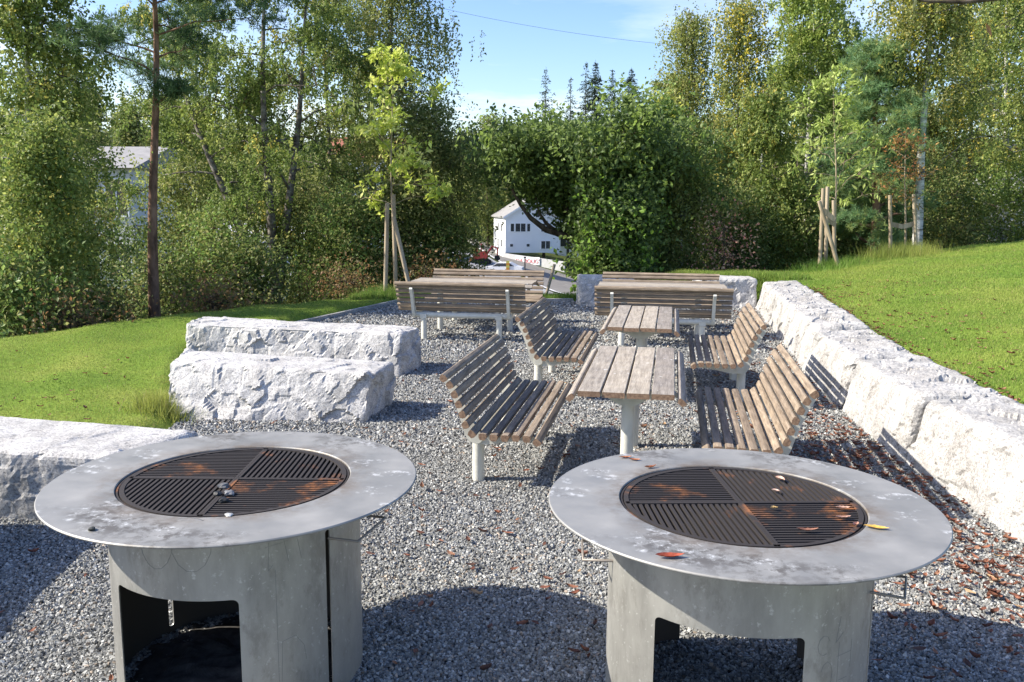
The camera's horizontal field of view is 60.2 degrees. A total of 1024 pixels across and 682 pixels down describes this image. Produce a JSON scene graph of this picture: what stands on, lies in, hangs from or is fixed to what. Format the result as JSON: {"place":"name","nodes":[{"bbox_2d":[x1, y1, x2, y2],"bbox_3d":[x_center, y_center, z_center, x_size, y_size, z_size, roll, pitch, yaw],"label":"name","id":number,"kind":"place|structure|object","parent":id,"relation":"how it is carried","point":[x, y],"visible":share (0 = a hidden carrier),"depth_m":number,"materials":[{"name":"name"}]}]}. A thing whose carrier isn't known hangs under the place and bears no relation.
{"place":"outdoors","nodes":[
{"label":"outdoors","id":0,"kind":"place"},
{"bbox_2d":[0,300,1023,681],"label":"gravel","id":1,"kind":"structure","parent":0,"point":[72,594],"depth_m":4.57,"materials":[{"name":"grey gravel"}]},
{"bbox_2d":[0,143,1023,428],"bbox_3d":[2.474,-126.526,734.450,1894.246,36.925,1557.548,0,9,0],"label":"ground","id":2,"kind":"structure","parent":0,"point":[114,385],"depth_m":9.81,"materials":[{"name":"green plant"}]},
{"bbox_2d":[0,221,112,338],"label":"shrub","id":3,"kind":"object","parent":2,"relation":"on","point":[13,294],"visible":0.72,"depth_m":12.47,"materials":[{"name":"green plant"}]},
{"bbox_2d":[0,86,118,328],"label":"birch tree","id":4,"kind":"object","parent":2,"relation":"on","point":[40,158],"visible":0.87,"depth_m":13.15,"materials":[{"name":"green plant"}]},
{"bbox_2d":[3,255,136,335],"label":"bracken","id":5,"kind":"object","parent":2,"relation":"on","point":[74,321],"visible":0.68,"depth_m":12.67,"materials":[{"name":"green plant"}]},
{"bbox_2d":[8,233,141,334],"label":"shrub","id":6,"kind":"object","parent":2,"relation":"on","point":[113,290],"visible":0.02,"depth_m":15.35,"materials":[{"name":"green plant"}]},
{"bbox_2d":[0,0,152,328],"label":"birch tree","id":7,"kind":"object","parent":2,"relation":"on","point":[30,88],"visible":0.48,"depth_m":14.49,"materials":[{"name":"green plant"}]},
{"bbox_2d":[22,47,140,321],"bbox_3d":[-11.034,-3.262,22.653,3.287,8.615,3.325,-7,12,-39],"label":"birch tree","id":8,"kind":"object","parent":2,"relation":"on","point":[95,133],"visible":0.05,"depth_m":22.68,"materials":[{"name":"green plant"}]},
{"bbox_2d":[66,75,118,146],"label":"deciduous tree","id":9,"kind":"object","parent":2,"relation":"on","point":[102,143],"visible":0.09,"depth_m":72.25,"materials":[{"name":"green plant"}]},
{"bbox_2d":[9,147,200,287],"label":"flat building","id":10,"kind":"structure","parent":2,"relation":"on","point":[141,152],"depth_m":57.22,"materials":[{"name":"concrete"}]},
{"bbox_2d":[104,178,129,216],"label":"window","id":11,"kind":"structure","parent":10,"relation":"in","point":[117,192],"depth_m":56.48,"materials":[{"name":"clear glass"}]},
{"bbox_2d":[79,260,167,323],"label":"shrub","id":12,"kind":"object","parent":2,"relation":"on","point":[128,306],"visible":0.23,"depth_m":15.90,"materials":[{"name":"green plant"}]},
{"bbox_2d":[100,91,150,146],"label":"deciduous tree","id":13,"kind":"object","parent":2,"relation":"on","point":[129,140],"visible":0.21,"depth_m":77.41,"materials":[{"name":"green plant"}]},
{"bbox_2d":[87,193,184,319],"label":"shrub","id":14,"kind":"object","parent":2,"relation":"on","point":[138,230],"visible":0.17,"depth_m":19.24,"materials":[{"name":"green plant"}]},
{"bbox_2d":[106,383,205,425],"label":"grass tuft","id":15,"kind":"object","parent":2,"relation":"on","point":[156,403],"visible":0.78,"depth_m":7.65,"materials":[{"name":"green plant"}]},
{"bbox_2d":[105,217,219,319],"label":"shrub","id":16,"kind":"object","parent":2,"relation":"on","point":[162,266],"visible":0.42,"depth_m":17.08,"materials":[{"name":"green plant"}]},
{"bbox_2d":[132,95,199,158],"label":"deciduous tree","id":17,"kind":"object","parent":2,"relation":"on","point":[149,140],"visible":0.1,"depth_m":73.79,"materials":[{"name":"green plant"}]},
{"bbox_2d":[44,0,297,317],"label":"pine tree","id":18,"kind":"object","parent":2,"relation":"on","point":[104,35],"visible":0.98,"depth_m":15.38,"materials":[{"name":"green plant"}]},
{"bbox_2d":[119,136,222,312],"bbox_3d":[-7.718,-2.142,20.450,2.846,5.269,2.886,0,9,0],"label":"shrub","id":19,"kind":"object","parent":2,"relation":"on","point":[185,180],"visible":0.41,"depth_m":20.07,"materials":[{"name":"green plant"}]},
{"bbox_2d":[138,0,267,291],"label":"birch tree","id":20,"kind":"object","parent":2,"relation":"on","point":[202,71],"visible":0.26,"depth_m":21.64,"materials":[{"name":"green plant"}]},
{"bbox_2d":[140,188,276,315],"bbox_3d":[-6.125,-1.466,17.964,2.812,3.415,2.732,0,9,0],"label":"shrub","id":21,"kind":"object","parent":2,"relation":"on","point":[209,236],"visible":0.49,"depth_m":17.71,"materials":[{"name":"green plant"}]},
{"bbox_2d":[134,256,282,319],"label":"bracken","id":22,"kind":"object","parent":2,"relation":"on","point":[225,303],"visible":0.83,"depth_m":15.18,"materials":[{"name":"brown plant"}]},
{"bbox_2d":[164,72,320,303],"bbox_3d":[-9.559,-4.739,32.907,6.564,10.371,8.138,0,9,0],"label":"deciduous tree","id":23,"kind":"object","parent":2,"relation":"on","point":[237,127],"visible":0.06,"depth_m":31.90,"materials":[{"name":"green plant"}]},
{"bbox_2d":[85,0,402,304],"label":"birch tree","id":24,"kind":"object","parent":2,"relation":"on","point":[263,140],"visible":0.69,"depth_m":19.48,"materials":[{"name":"green plant"}]},
{"bbox_2d":[188,212,315,310],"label":"shrub","id":25,"kind":"object","parent":2,"relation":"on","point":[248,255],"visible":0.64,"depth_m":17.32,"materials":[{"name":"green plant"}]},
{"bbox_2d":[245,154,357,304],"bbox_3d":[-5.151,-2.232,21.400,3.110,4.790,3.624,0,9,0],"label":"shrub","id":26,"kind":"object","parent":2,"relation":"on","point":[300,190],"visible":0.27,"depth_m":21.07,"materials":[{"name":"green plant"}]},
{"bbox_2d":[250,0,388,298],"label":"birch tree","id":27,"kind":"object","parent":2,"relation":"on","point":[312,122],"visible":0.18,"depth_m":23.98,"materials":[{"name":"green plant"}]},
{"bbox_2d":[244,145,397,300],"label":"deciduous tree","id":28,"kind":"object","parent":2,"relation":"on","point":[336,159],"visible":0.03,"depth_m":42.71,"materials":[{"name":"green plant"}]},
{"bbox_2d":[269,173,407,300],"bbox_3d":[-3.777,-1.894,19.344,3.069,3.518,3.571,7,11,34],"label":"shrub","id":29,"kind":"object","parent":2,"relation":"on","point":[344,212],"visible":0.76,"depth_m":19.11,"materials":[{"name":"green plant"}]},
{"bbox_2d":[285,241,409,301],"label":"bracken","id":30,"kind":"object","parent":2,"relation":"on","point":[343,286],"visible":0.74,"depth_m":17.54,"materials":[{"name":"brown plant"}]},
{"bbox_2d":[326,282,418,302],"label":"grass tuft","id":31,"kind":"object","parent":2,"relation":"on","point":[393,289],"visible":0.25,"depth_m":16.58,"materials":[{"name":"green plant"}]},
{"bbox_2d":[332,41,453,218],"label":"sapling","id":32,"kind":"object","parent":2,"relation":"on","point":[399,69],"visible":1,"depth_m":16.68,"materials":[{"name":"green plant"}]},
{"bbox_2d":[335,170,454,291],"bbox_3d":[-2.646,-2.049,20.509,3.380,3.894,3.426,0,9,0],"label":"shrub","id":33,"kind":"object","parent":2,"relation":"on","point":[402,229],"visible":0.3,"depth_m":19.93,"materials":[{"name":"green plant"}]},
{"bbox_2d":[383,194,409,292],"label":"tree stakes","id":34,"kind":"object","parent":2,"relation":"on","point":[396,239],"visible":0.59,"depth_m":16.81,"materials":[{"name":"brown wood"}]},
{"bbox_2d":[298,0,500,284],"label":"birch tree","id":35,"kind":"object","parent":2,"relation":"on","point":[372,16],"visible":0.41,"depth_m":20.78,"materials":[{"name":"green plant"}]},
{"bbox_2d":[367,232,471,288],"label":"bracken","id":36,"kind":"object","parent":2,"relation":"on","point":[427,274],"visible":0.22,"depth_m":18.47,"materials":[{"name":"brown plant"}]},
{"bbox_2d":[357,75,505,288],"bbox_3d":[-1.898,-3.068,20.708,3.539,6.124,3.513,0,9,0],"label":"willow tree","id":37,"kind":"object","parent":2,"relation":"on","point":[432,124],"visible":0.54,"depth_m":20.18,"materials":[{"name":"green plant"}]},
{"bbox_2d":[389,196,493,289],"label":"shrub","id":38,"kind":"object","parent":2,"relation":"on","point":[451,241],"visible":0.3,"depth_m":20.33,"materials":[{"name":"green plant"}]},
{"bbox_2d":[447,125,494,243],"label":"deciduous tree","id":39,"kind":"object","parent":2,"relation":"on","point":[476,206],"visible":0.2,"depth_m":127.34,"materials":[{"name":"green plant"}]},
{"bbox_2d":[466,109,509,245],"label":"deciduous tree","id":40,"kind":"object","parent":2,"relation":"on","point":[497,206],"visible":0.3,"depth_m":132.33,"materials":[{"name":"green plant"}]},
{"bbox_2d":[2,119,1014,266],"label":"valley woodland","id":41,"kind":"object","parent":2,"relation":"on","point":[301,146],"visible":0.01,"depth_m":126.07,"materials":[{"name":"green plant"}]},
{"bbox_2d":[1,111,1023,235],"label":"woodland","id":42,"kind":"object","parent":2,"relation":"on","point":[964,160],"visible":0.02,"depth_m":233.55,"materials":[{"name":"green plant"}]},
{"bbox_2d":[491,200,559,252],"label":"white house","id":43,"kind":"structure","parent":2,"relation":"on","point":[521,233],"depth_m":117.96,"materials":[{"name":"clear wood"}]},
{"bbox_2d":[496,250,565,271],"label":"retaining wall","id":44,"kind":"structure","parent":2,"relation":"on","point":[541,262],"depth_m":114.02,"materials":[{"name":"concrete"}]},
{"bbox_2d":[526,70,558,258],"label":"spruce tree","id":45,"kind":"object","parent":2,"relation":"on","point":[545,106],"visible":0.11,"depth_m":116.31,"materials":[{"name":"green plant"}]},
{"bbox_2d":[572,63,596,124],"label":"spruce tree","id":46,"kind":"object","parent":2,"relation":"on","point":[589,104],"visible":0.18,"depth_m":121.96,"materials":[{"name":"green plant"}]},
{"bbox_2d":[576,60,609,127],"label":"spruce tree","id":47,"kind":"object","parent":2,"relation":"on","point":[597,81],"visible":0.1,"depth_m":124.54,"materials":[{"name":"green plant"}]},
{"bbox_2d":[442,72,746,267],"bbox_3d":[2.052,-2.993,20.317,7.050,5.672,6.218,-2,9,-12],"label":"broadleaf tree","id":48,"kind":"object","parent":2,"relation":"on","point":[536,159],"visible":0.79,"depth_m":18.76,"materials":[{"name":"green plant"}]},
{"bbox_2d":[546,158,694,292],"bbox_3d":[2.142,-2.204,18.862,3.166,3.607,3.278,-3,10,-23],"label":"shrub","id":49,"kind":"object","parent":2,"relation":"on","point":[628,223],"visible":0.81,"depth_m":18.16,"materials":[{"name":"green plant"}]},
{"bbox_2d":[636,77,729,279],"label":"broadleaf tree","id":50,"kind":"object","parent":2,"relation":"on","point":[671,106],"visible":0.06,"depth_m":22.52,"materials":[{"name":"green plant"}]},
{"bbox_2d":[645,0,731,268],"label":"birch tree","id":51,"kind":"object","parent":2,"relation":"on","point":[685,35],"visible":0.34,"depth_m":24.80,"materials":[{"name":"green plant"}]},
{"bbox_2d":[642,152,741,279],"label":"bush","id":52,"kind":"object","parent":2,"relation":"on","point":[696,203],"visible":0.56,"depth_m":19.88,"materials":[{"name":"green plant"}]},
{"bbox_2d":[665,192,764,271],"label":"shrub","id":53,"kind":"object","parent":2,"relation":"on","point":[725,256],"visible":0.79,"depth_m":19.26,"materials":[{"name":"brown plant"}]},
{"bbox_2d":[679,154,800,271],"bbox_3d":[5.499,-2.573,21.198,3.189,3.684,2.865,-8,12,-42],"label":"shrub","id":54,"kind":"object","parent":2,"relation":"on","point":[745,211],"visible":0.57,"depth_m":20.96,"materials":[{"name":"green plant"}]},
{"bbox_2d":[696,0,793,268],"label":"birch tree","id":55,"kind":"object","parent":2,"relation":"on","point":[741,45],"visible":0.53,"depth_m":22.98,"materials":[{"name":"green plant"}]},
{"bbox_2d":[709,73,816,271],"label":"birch tree","id":56,"kind":"object","parent":2,"relation":"on","point":[764,106],"visible":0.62,"depth_m":21.72,"materials":[{"name":"green plant"}]},
{"bbox_2d":[709,19,850,262],"bbox_3d":[11.813,-6.668,36.623,6.633,13.162,7.728,0,9,0],"label":"deciduous tree","id":57,"kind":"object","parent":2,"relation":"on","point":[799,129],"visible":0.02,"depth_m":36.09,"materials":[{"name":"green plant"}]},
{"bbox_2d":[755,280,814,323],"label":"wall block","id":58,"kind":"structure","parent":2,"relation":"on","point":[770,291],"depth_m":14.63,"materials":[{"name":"white stone"}]},
{"bbox_2d":[721,163,853,270],"bbox_3d":[7.079,-2.733,22.334,3.559,3.835,3.154,0,9,0],"label":"shrub","id":59,"kind":"object","parent":2,"relation":"on","point":[808,236],"visible":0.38,"depth_m":21.78,"materials":[{"name":"green plant"}]},
{"bbox_2d":[710,0,904,270],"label":"aspen tree","id":60,"kind":"object","parent":2,"relation":"on","point":[810,35],"visible":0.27,"depth_m":23.66,"materials":[{"name":"green plant"}]},
{"bbox_2d":[817,186,838,264],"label":"tree stakes","id":61,"kind":"object","parent":2,"relation":"on","point":[827,217],"visible":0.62,"depth_m":18.25,"materials":[{"name":"brown wood"}]},
{"bbox_2d":[775,60,895,260],"bbox_3d":[6.854,-3.658,18.937,2.349,4.571,1.883,7,11,35],"label":"sapling","id":62,"kind":"object","parent":2,"relation":"on","point":[826,121],"visible":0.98,"depth_m":18.67,"materials":[{"name":"green plant"}]},
{"bbox_2d":[785,253,892,271],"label":"grass tuft","id":63,"kind":"object","parent":2,"relation":"on","point":[817,266],"visible":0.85,"depth_m":18.06,"materials":[{"name":"green plant"}]},
{"bbox_2d":[787,181,931,268],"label":"shrub","id":64,"kind":"object","parent":2,"relation":"on","point":[852,246],"visible":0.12,"depth_m":22.19,"materials":[{"name":"green plant"}]},
{"bbox_2d":[805,32,950,252],"bbox_3d":[8.717,-4.248,20.836,3.456,5.937,2.986,0,9,0],"label":"pine tree","id":65,"kind":"object","parent":2,"relation":"on","point":[871,98],"visible":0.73,"depth_m":20.53,"materials":[{"name":"green plant"}]},
{"bbox_2d":[844,236,960,260],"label":"grass tuft","id":66,"kind":"object","parent":2,"relation":"on","point":[905,251],"visible":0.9,"depth_m":18.70,"materials":[{"name":"green plant"}]},
{"bbox_2d":[888,194,917,248],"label":"tree stakes","id":67,"kind":"object","parent":2,"relation":"on","point":[891,224],"visible":0.7,"depth_m":19.11,"materials":[{"name":"brown wood"}]},
{"bbox_2d":[875,124,943,246],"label":"sapling","id":68,"kind":"object","parent":2,"relation":"on","point":[910,143],"visible":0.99,"depth_m":19.08,"materials":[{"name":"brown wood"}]},
{"bbox_2d":[848,91,971,247],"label":"birch tree","id":69,"kind":"object","parent":2,"relation":"on","point":[929,124],"visible":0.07,"depth_m":26.42,"materials":[{"name":"green plant"}]},
{"bbox_2d":[852,0,1005,247],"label":"birch tree","id":70,"kind":"object","parent":2,"relation":"on","point":[909,28],"visible":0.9,"depth_m":19.97,"materials":[{"name":"green plant"}]},
{"bbox_2d":[886,150,1012,248],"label":"shrub","id":71,"kind":"object","parent":2,"relation":"on","point":[954,190],"visible":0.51,"depth_m":22.36,"materials":[{"name":"green plant"}]},
{"bbox_2d":[885,1,1023,243],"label":"deciduous tree","id":72,"kind":"object","parent":2,"relation":"on","point":[982,4],"visible":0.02,"depth_m":31.99,"materials":[{"name":"green plant"}]},
{"bbox_2d":[906,4,1021,248],"bbox_3d":[13.724,-5.349,26.515,4.418,9.226,3.901,0,9,0],"label":"birch tree","id":73,"kind":"object","parent":2,"relation":"on","point":[952,127],"visible":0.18,"depth_m":26.02,"materials":[{"name":"green plant"}]},
{"bbox_2d":[927,0,1023,242],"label":"birch tree","id":74,"kind":"object","parent":2,"relation":"on","point":[1008,11],"visible":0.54,"depth_m":23.13,"materials":[{"name":"green plant"}]},
{"bbox_2d":[927,156,1023,244],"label":"shrub","id":75,"kind":"object","parent":2,"relation":"on","point":[1012,178],"visible":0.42,"depth_m":22.64,"materials":[{"name":"green plant"}]},
{"bbox_2d":[964,27,1023,241],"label":"birch tree","id":76,"kind":"object","parent":2,"relation":"on","point":[1003,157],"visible":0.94,"depth_m":21.79,"materials":[{"name":"green plant"}]},
{"bbox_2d":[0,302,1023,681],"bbox_3d":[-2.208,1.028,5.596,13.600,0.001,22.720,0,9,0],"label":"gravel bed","id":77,"kind":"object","parent":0,"point":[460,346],"depth_m":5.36,"materials":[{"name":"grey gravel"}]},
{"bbox_2d":[0,416,197,520],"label":"stone block","id":78,"kind":"structure","parent":77,"relation":"on","point":[37,456],"depth_m":5.28,"materials":[{"name":"stone"}]},
{"bbox_2d":[34,431,416,681],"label":"grill","id":79,"kind":"object","parent":77,"relation":"on","point":[274,560],"visible":0.99,"depth_m":3.34,"materials":[{"name":"metal"}]},
{"bbox_2d":[167,347,395,423],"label":"stone block","id":80,"kind":"structure","parent":77,"relation":"on","point":[211,385],"depth_m":7.74,"materials":[{"name":"stone"}]},
{"bbox_2d":[186,316,420,376],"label":"stone block","id":81,"kind":"structure","parent":77,"relation":"on","point":[399,347],"depth_m":9.99,"materials":[{"name":"stone"}]},
{"bbox_2d":[294,300,401,321],"bbox_3d":[-2.882,-0.398,14.382,0.060,0.110,4.617,4,10,20],"label":"gravel edging","id":82,"kind":"object","parent":77,"relation":"on","point":[337,314],"visible":0.29,"depth_m":14.71,"materials":[{"name":"white stone"}]},
{"bbox_2d":[394,281,528,340],"bbox_3d":[-0.668,-0.394,12.154,1.778,0.873,0.684,2,9,8],"label":"slatted bench","id":83,"kind":"object","parent":77,"relation":"on","point":[424,288],"visible":0.88,"depth_m":11.93,"materials":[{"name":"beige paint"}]},
{"bbox_2d":[411,277,537,330],"bbox_3d":[-0.544,-0.490,12.980,1.776,0.802,0.744,2,9,8],"label":"slatted table","id":84,"kind":"object","parent":77,"relation":"on","point":[529,284],"visible":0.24,"depth_m":12.90,"materials":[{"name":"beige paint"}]},
{"bbox_2d":[425,268,543,321],"bbox_3d":[-0.418,-0.656,13.795,1.777,0.873,0.684,2,9,8],"label":"slatted bench","id":85,"kind":"object","parent":77,"relation":"on","point":[533,296],"visible":0.39,"depth_m":13.92,"materials":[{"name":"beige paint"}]},
{"bbox_2d":[439,334,571,480],"bbox_3d":[0.007,0.516,6.513,0.684,0.873,1.777,2,9,10],"label":"slatted bench","id":86,"kind":"object","parent":77,"relation":"on","point":[479,434],"visible":0.94,"depth_m":6.17,"materials":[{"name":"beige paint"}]},
{"bbox_2d":[0,274,1023,679],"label":"leaf litter","id":87,"kind":"object","parent":77,"relation":"on","point":[962,564],"visible":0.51,"depth_m":5.26,"materials":[{"name":"brown plant"}]},
{"bbox_2d":[515,297,598,389],"bbox_3d":[0.500,0.073,9.300,0.684,0.873,1.777,2,9,10],"label":"slatted bench","id":88,"kind":"object","parent":77,"relation":"on","point":[539,359],"visible":0.94,"depth_m":8.93,"materials":[{"name":"brown wood"}]},
{"bbox_2d":[576,274,633,307],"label":"stone block","id":89,"kind":"structure","parent":77,"relation":"on","point":[586,284],"depth_m":16.00,"materials":[{"name":"stone"}]},
{"bbox_2d":[566,346,686,453],"bbox_3d":[0.858,0.579,6.386,0.744,0.801,1.776,2,9,10],"label":"slatted table","id":90,"kind":"object","parent":77,"relation":"on","point":[627,386],"visible":0.88,"depth_m":5.95,"materials":[{"name":"brown wood"}]},
{"bbox_2d":[599,305,679,353],"bbox_3d":[1.344,0.137,9.166,0.744,0.802,1.779,2,9,10],"label":"slatted table","id":91,"kind":"object","parent":77,"relation":"on","point":[640,326],"visible":0.81,"depth_m":8.71,"materials":[{"name":"brown wood"}]},
{"bbox_2d":[600,272,719,327],"bbox_3d":[2.239,-0.570,13.392,1.778,0.873,0.684,2,9,8],"label":"slatted bench","id":92,"kind":"object","parent":77,"relation":"on","point":[630,276],"visible":0.25,"depth_m":13.55,"materials":[{"name":"brown wood"}]},
{"bbox_2d":[598,281,726,334],"bbox_3d":[2.116,-0.404,12.577,1.775,0.801,0.744,2,9,8],"label":"slatted table","id":93,"kind":"object","parent":77,"relation":"on","point":[653,284],"visible":0.3,"depth_m":12.49,"materials":[{"name":"brown wood"}]},
{"bbox_2d":[594,286,733,347],"bbox_3d":[1.990,-0.309,11.751,1.777,0.873,0.684,2,9,8],"label":"slatted bench","id":94,"kind":"object","parent":77,"relation":"on","point":[611,292],"visible":0.63,"depth_m":11.49,"materials":[{"name":"brown wood"}]},
{"bbox_2d":[692,275,756,308],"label":"stone block","id":95,"kind":"structure","parent":77,"relation":"on","point":[745,292],"depth_m":15.90,"materials":[{"name":"stone"}]},
{"bbox_2d":[688,303,766,400],"bbox_3d":[2.153,0.133,9.007,0.684,0.873,1.776,2,9,10],"label":"slatted bench","id":96,"kind":"object","parent":77,"relation":"on","point":[743,343],"visible":0.93,"depth_m":8.55,"materials":[{"name":"brown wood"}]},
{"bbox_2d":[548,448,952,681],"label":"grill","id":97,"kind":"object","parent":77,"relation":"on","point":[750,563],"visible":1,"depth_m":3.06,"materials":[{"name":"metal"}]},
{"bbox_2d":[696,344,818,454],"bbox_3d":[1.659,0.576,6.218,0.684,0.873,1.777,2,9,10],"label":"slatted bench","id":98,"kind":"object","parent":77,"relation":"on","point":[773,402],"visible":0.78,"depth_m":5.93,"materials":[{"name":"brown wood"}]},
{"bbox_2d":[769,292,837,342],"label":"wall block","id":99,"kind":"structure","parent":77,"relation":"on","point":[786,305],"depth_m":12.75,"materials":[{"name":"white stone"}]},
{"bbox_2d":[784,307,869,368],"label":"wall block","id":100,"kind":"structure","parent":77,"relation":"on","point":[805,326],"depth_m":10.72,"materials":[{"name":"white stone"}]},
{"bbox_2d":[802,329,919,407],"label":"wall block","id":101,"kind":"structure","parent":77,"relation":"on","point":[832,360],"depth_m":8.89,"materials":[{"name":"white stone"}]},
{"bbox_2d":[842,356,1001,461],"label":"wall block","id":102,"kind":"structure","parent":77,"relation":"on","point":[887,401],"depth_m":7.10,"materials":[{"name":"white stone"}]},
{"bbox_2d":[906,396,1023,544],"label":"wall block","id":103,"kind":"structure","parent":77,"relation":"on","point":[970,451],"depth_m":5.74,"materials":[{"name":"white stone"}]},
{"bbox_2d":[0,0,1023,145],"label":"sky","id":104,"kind":"structure","parent":0,"point":[511,72],"materials":[{"name":"blue"}]},
{"bbox_2d":[459,235,576,293],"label":"road","id":105,"kind":"structure","parent":0,"point":[560,283],"depth_m":101.63,"materials":[{"name":"grey asphalt"}]},
{"bbox_2d":[913,0,1023,35],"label":"hanging branch","id":106,"kind":"object","parent":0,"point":[963,2],"visible":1,"depth_m":5.72,"materials":[{"name":"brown plant"}]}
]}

